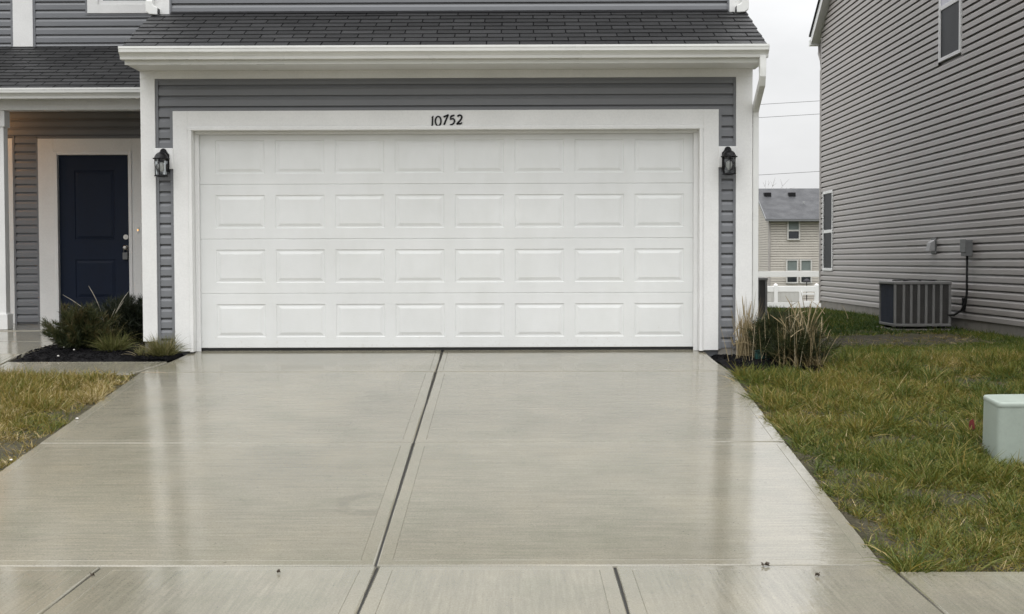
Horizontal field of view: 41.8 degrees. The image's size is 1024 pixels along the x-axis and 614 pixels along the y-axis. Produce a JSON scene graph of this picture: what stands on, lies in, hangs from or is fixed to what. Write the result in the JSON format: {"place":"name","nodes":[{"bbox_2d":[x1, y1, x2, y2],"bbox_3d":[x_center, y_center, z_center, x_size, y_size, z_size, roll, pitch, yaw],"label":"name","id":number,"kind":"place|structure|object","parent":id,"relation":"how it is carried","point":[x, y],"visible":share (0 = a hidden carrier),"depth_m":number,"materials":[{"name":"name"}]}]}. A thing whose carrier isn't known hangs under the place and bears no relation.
{"place":"outdoors","nodes":[
{"label":"outdoors","id":0,"kind":"place"},
{"bbox_2d":[0,331,166,375],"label":"walkway","id":1,"kind":"structure","parent":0,"point":[14,345],"depth_m":12.52,"materials":[{"name":"concrete"}]},
{"bbox_2d":[13,339,184,361],"bbox_3d":[-3.938,0.398,13.863,1.560,0.188,2.570,0,2,0],"label":"mulch bed","id":2,"kind":"object","parent":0,"point":[115,359],"visible":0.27,"depth_m":12.73,"materials":[{"name":"black wood"}]},
{"bbox_2d":[38,301,122,349],"bbox_3d":[-4.299,0.194,13.322,0.854,0.560,0.763,0,2,0],"label":"juniper shrub","id":3,"kind":"object","parent":2,"relation":"on","point":[77,326],"visible":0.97,"depth_m":13.20,"materials":[{"name":"green plant"}]},
{"bbox_2d":[84,328,143,351],"bbox_3d":[-3.915,0.303,13.154,0.651,0.266,0.661,0,2,17],"label":"grass tuft","id":4,"kind":"object","parent":2,"relation":"on","point":[112,345],"visible":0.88,"depth_m":13.08,"materials":[{"name":"green plant"}]},
{"bbox_2d":[92,292,142,341],"bbox_3d":[-3.978,0.119,13.966,1.092,0.603,1.048,1,2,21],"label":"dark shrub","id":5,"kind":"object","parent":2,"relation":"on","point":[130,318],"visible":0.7,"depth_m":13.82,"materials":[{"name":"green plant"}]},
{"bbox_2d":[121,328,198,356],"bbox_3d":[-3.353,0.339,12.808,0.792,0.289,0.658,0,2,0],"label":"grass tuft","id":6,"kind":"object","parent":2,"relation":"on","point":[163,349],"visible":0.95,"depth_m":12.74,"materials":[{"name":"green plant"}]},
{"bbox_2d":[65,287,139,339],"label":"seed grass","id":7,"kind":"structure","parent":0,"point":[111,316],"depth_m":13.40,"materials":[{"name":"plant"}]},
{"bbox_2d":[0,350,882,568],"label":"driveway","id":8,"kind":"structure","parent":0,"point":[614,458],"depth_m":8.76,"materials":[{"name":"concrete"}]},
{"bbox_2d":[357,352,940,613],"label":"joint filler","id":9,"kind":"object","parent":8,"relation":"in","point":[616,574],"visible":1,"depth_m":7.54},
{"bbox_2d":[0,566,1023,613],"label":"sidewalk","id":10,"kind":"structure","parent":0,"point":[518,590],"depth_m":6.44,"materials":[{"name":"concrete"}]},
{"bbox_2d":[0,309,1023,574],"bbox_3d":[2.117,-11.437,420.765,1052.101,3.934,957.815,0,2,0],"label":"ground","id":11,"kind":"structure","parent":0,"point":[856,523],"depth_m":9.30,"materials":[{"name":"green plant"}]},
{"bbox_2d":[0,324,59,330],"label":"porch floor","id":12,"kind":"structure","parent":11,"relation":"on","point":[27,327],"depth_m":15.82,"materials":[{"name":"concrete"}]},
{"bbox_2d":[0,361,136,470],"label":"lawn grass","id":13,"kind":"structure","parent":11,"relation":"on","point":[21,392],"depth_m":10.92,"materials":[{"name":"plant"}]},
{"bbox_2d":[0,0,769,362],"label":"house","id":14,"kind":"structure","parent":11,"relation":"on","point":[562,184],"depth_m":13.03,"materials":[{"name":"plastic"}]},
{"bbox_2d":[59,155,129,316],"bbox_3d":[-5.230,-0.882,16.799,0.881,2.031,0.116,0,2,0],"label":"front door","id":15,"kind":"structure","parent":14,"relation":"in","point":[93,189],"depth_m":16.81,"materials":[{"name":"blue paint"}]},
{"bbox_2d":[123,248,128,259],"bbox_3d":[-4.837,-0.679,16.782,0.062,0.172,0.057,0,2,0],"label":"lock box","id":16,"kind":"object","parent":15,"relation":"hanging from","point":[125,255],"visible":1,"depth_m":16.76,"materials":[{"name":"silver metal"}]},
{"bbox_2d":[87,0,146,12],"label":"window","id":17,"kind":"structure","parent":14,"relation":"in","point":[93,6],"depth_m":16.65,"materials":[{"name":"white paint"}]},
{"bbox_2d":[153,148,169,176],"bbox_3d":[-3.343,-1.379,12.785,0.160,0.279,0.167,0,2,0],"label":"wall lantern","id":18,"kind":"object","parent":14,"relation":"attached to","point":[162,157],"depth_m":12.77,"materials":[{"name":"black metal"}]},
{"bbox_2d":[199,133,692,351],"bbox_3d":[-0.636,-0.646,13.055,4.860,2.164,0.041,0,2,0],"label":"garage door","id":19,"kind":"structure","parent":14,"relation":"in","point":[552,241],"depth_m":13.04,"materials":[{"name":"metal"}]},
{"bbox_2d":[431,114,462,125],"bbox_3d":[-0.624,-1.787,12.849,0.306,0.124,0.008,0,2,0],"label":"house number","id":20,"kind":"object","parent":14,"relation":"on","point":[451,118],"visible":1,"depth_m":12.85,"materials":[{"name":"black metal"}]},
{"bbox_2d":[721,147,737,174],"bbox_3d":[2.065,-1.394,12.755,0.160,0.279,0.167,0,2,0],"label":"wall lantern","id":21,"kind":"object","parent":14,"relation":"attached to","point":[728,156],"depth_m":12.73,"materials":[{"name":"black metal"}]},
{"bbox_2d":[758,277,767,318],"bbox_3d":[3.252,-0.081,19.465,0.850,0.736,0.840,0,2,0],"label":"air conditioner","id":22,"kind":"object","parent":11,"relation":"on","point":[762,288],"visible":0.07,"depth_m":19.10,"materials":[{"name":"grey metal"}]},
{"bbox_2d":[710,350,819,372],"bbox_3d":[2.412,0.511,12.886,1.010,0.108,1.900,0,2,0],"label":"mulch bed","id":23,"kind":"object","parent":11,"relation":"on","point":[722,361],"visible":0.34,"depth_m":12.31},
{"bbox_2d":[728,293,763,355],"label":"reed grass","id":24,"kind":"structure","parent":23,"relation":"on","point":[742,338],"depth_m":12.73,"materials":[{"name":"beige plant"}]},
{"bbox_2d":[754,349,769,359],"bbox_3d":[2.329,0.455,12.515,0.146,0.112,0.136,0,2,0],"label":"valve box","id":25,"kind":"object","parent":23,"relation":"on","point":[758,355],"visible":0.38,"depth_m":12.46,"materials":[{"name":"green plastic"}]},
{"bbox_2d":[721,304,814,361],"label":"ornamental grass","id":26,"kind":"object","parent":23,"relation":"on","point":[765,331],"depth_m":12.44,"materials":[{"name":"green plant"}]},
{"bbox_2d":[713,354,823,368],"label":"mulch chips","id":27,"kind":"object","parent":23,"relation":"on","point":[734,356],"visible":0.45,"depth_m":12.29,"materials":[{"name":"black wood"}]},
{"bbox_2d":[760,294,847,367],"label":"reed grass","id":28,"kind":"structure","parent":23,"relation":"on","point":[799,345],"depth_m":12.13,"materials":[{"name":"beige plant"}]},
{"bbox_2d":[758,188,818,300],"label":"house","id":29,"kind":"structure","parent":11,"relation":"on","point":[788,229],"depth_m":91.81,"materials":[{"name":"beige plastic"}]},
{"bbox_2d":[786,259,797,282],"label":"window","id":30,"kind":"structure","parent":29,"relation":"in","point":[791,264],"depth_m":91.74,"materials":[{"name":"plastic"}]},
{"bbox_2d":[787,221,799,239],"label":"window","id":31,"kind":"structure","parent":29,"relation":"in","point":[793,227],"depth_m":91.65,"materials":[{"name":"plastic"}]},
{"bbox_2d":[800,259,811,282],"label":"window","id":32,"kind":"structure","parent":29,"relation":"in","point":[805,264],"depth_m":91.74,"materials":[{"name":"plastic"}]},
{"bbox_2d":[758,271,820,307],"bbox_3d":[-1.001,-0.336,36.941,23.240,1.460,0.140,0,2,0],"label":"rail fence","id":33,"kind":"object","parent":11,"relation":"on","point":[788,274],"depth_m":36.86,"materials":[{"name":"plastic"}]},
{"bbox_2d":[767,283,818,301],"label":"panel fence","id":34,"kind":"object","parent":11,"relation":"on","point":[776,293],"visible":0.27,"depth_m":44.85,"materials":[{"name":"plastic"}]},
{"bbox_2d":[803,278,810,300],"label":"patio umbrella","id":35,"kind":"object","parent":11,"relation":"on","point":[806,280],"visible":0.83,"depth_m":89.71,"materials":[{"name":"black fabric"}]},
{"bbox_2d":[766,305,996,335],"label":"lawn grass","id":36,"kind":"structure","parent":11,"relation":"on","point":[867,322],"depth_m":19.38,"materials":[{"name":"green plant"}]},
{"bbox_2d":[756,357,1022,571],"bbox_3d":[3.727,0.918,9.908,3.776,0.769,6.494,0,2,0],"label":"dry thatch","id":37,"kind":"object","parent":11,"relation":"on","point":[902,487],"visible":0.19,"depth_m":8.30,"materials":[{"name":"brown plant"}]},
{"bbox_2d":[876,279,951,330],"bbox_3d":[5.547,-0.012,18.554,0.850,0.736,0.979,0,2,0],"label":"air conditioner","id":38,"kind":"object","parent":11,"relation":"on","point":[908,304],"visible":0.98,"depth_m":18.12,"materials":[{"name":"metal"}]},
{"bbox_2d":[809,0,1023,337],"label":"house","id":39,"kind":"structure","parent":11,"relation":"on","point":[921,141],"depth_m":19.81,"materials":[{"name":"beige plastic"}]},
{"bbox_2d":[822,190,833,270],"bbox_3d":[6.117,-1.473,25.946,0.038,1.544,0.820,0,2,0],"label":"window","id":40,"kind":"structure","parent":39,"relation":"in","point":[827,214],"depth_m":25.99,"materials":[{"name":"grey glass"}]},
{"bbox_2d":[926,238,936,253],"bbox_3d":[6.029,-0.881,19.303,0.100,0.230,0.240,0,2,0],"label":"vent hood","id":41,"kind":"object","parent":39,"relation":"attached to","point":[931,246],"visible":1,"depth_m":19.23,"materials":[{"name":"grey plastic"}]},
{"bbox_2d":[938,0,962,62],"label":"window","id":42,"kind":"structure","parent":39,"relation":"in","point":[950,17],"depth_m":18.61,"materials":[{"name":"grey glass"}]},
{"bbox_2d":[947,239,972,315],"bbox_3d":[5.996,-0.384,17.936,0.168,1.041,0.552,-1,2,-12],"label":"disconnect box","id":43,"kind":"object","parent":39,"relation":"attached to","point":[966,248],"visible":1,"depth_m":17.73,"materials":[{"name":"grey metal"}]},
{"bbox_2d":[821,329,1015,349],"bbox_3d":[4.222,0.393,16.029,3.808,0.160,4.387,0,2,0],"label":"dry thatch","id":44,"kind":"object","parent":11,"relation":"on","point":[922,340],"visible":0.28,"depth_m":16.10,"materials":[{"name":"brown plant"}]},
{"bbox_2d":[969,419,975,429],"bbox_3d":[3.337,0.893,9.734,0.057,0.165,0.019,0,2,16],"label":"marker flag","id":45,"kind":"object","parent":11,"relation":"on","point":[971,422],"visible":0.62,"depth_m":9.73,"materials":[{"name":"red plastic"}]},
{"bbox_2d":[982,394,1023,463],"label":"utility pedestal","id":46,"kind":"object","parent":11,"relation":"on","point":[1003,422],"visible":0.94,"depth_m":8.91,"materials":[{"name":"plastic"}]},
{"bbox_2d":[746,0,820,188],"label":"sky","id":47,"kind":"structure","parent":0,"point":[789,144],"materials":[{"name":"white"}]},
{"bbox_2d":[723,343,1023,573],"bbox_3d":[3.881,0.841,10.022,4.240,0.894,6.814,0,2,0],"label":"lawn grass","id":48,"kind":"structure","parent":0,"point":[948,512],"depth_m":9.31,"materials":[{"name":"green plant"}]},
{"bbox_2d":[815,330,1023,355],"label":"lawn grass","id":49,"kind":"structure","parent":0,"point":[992,337],"depth_m":14.59,"materials":[{"name":"green plant"}]}
]}

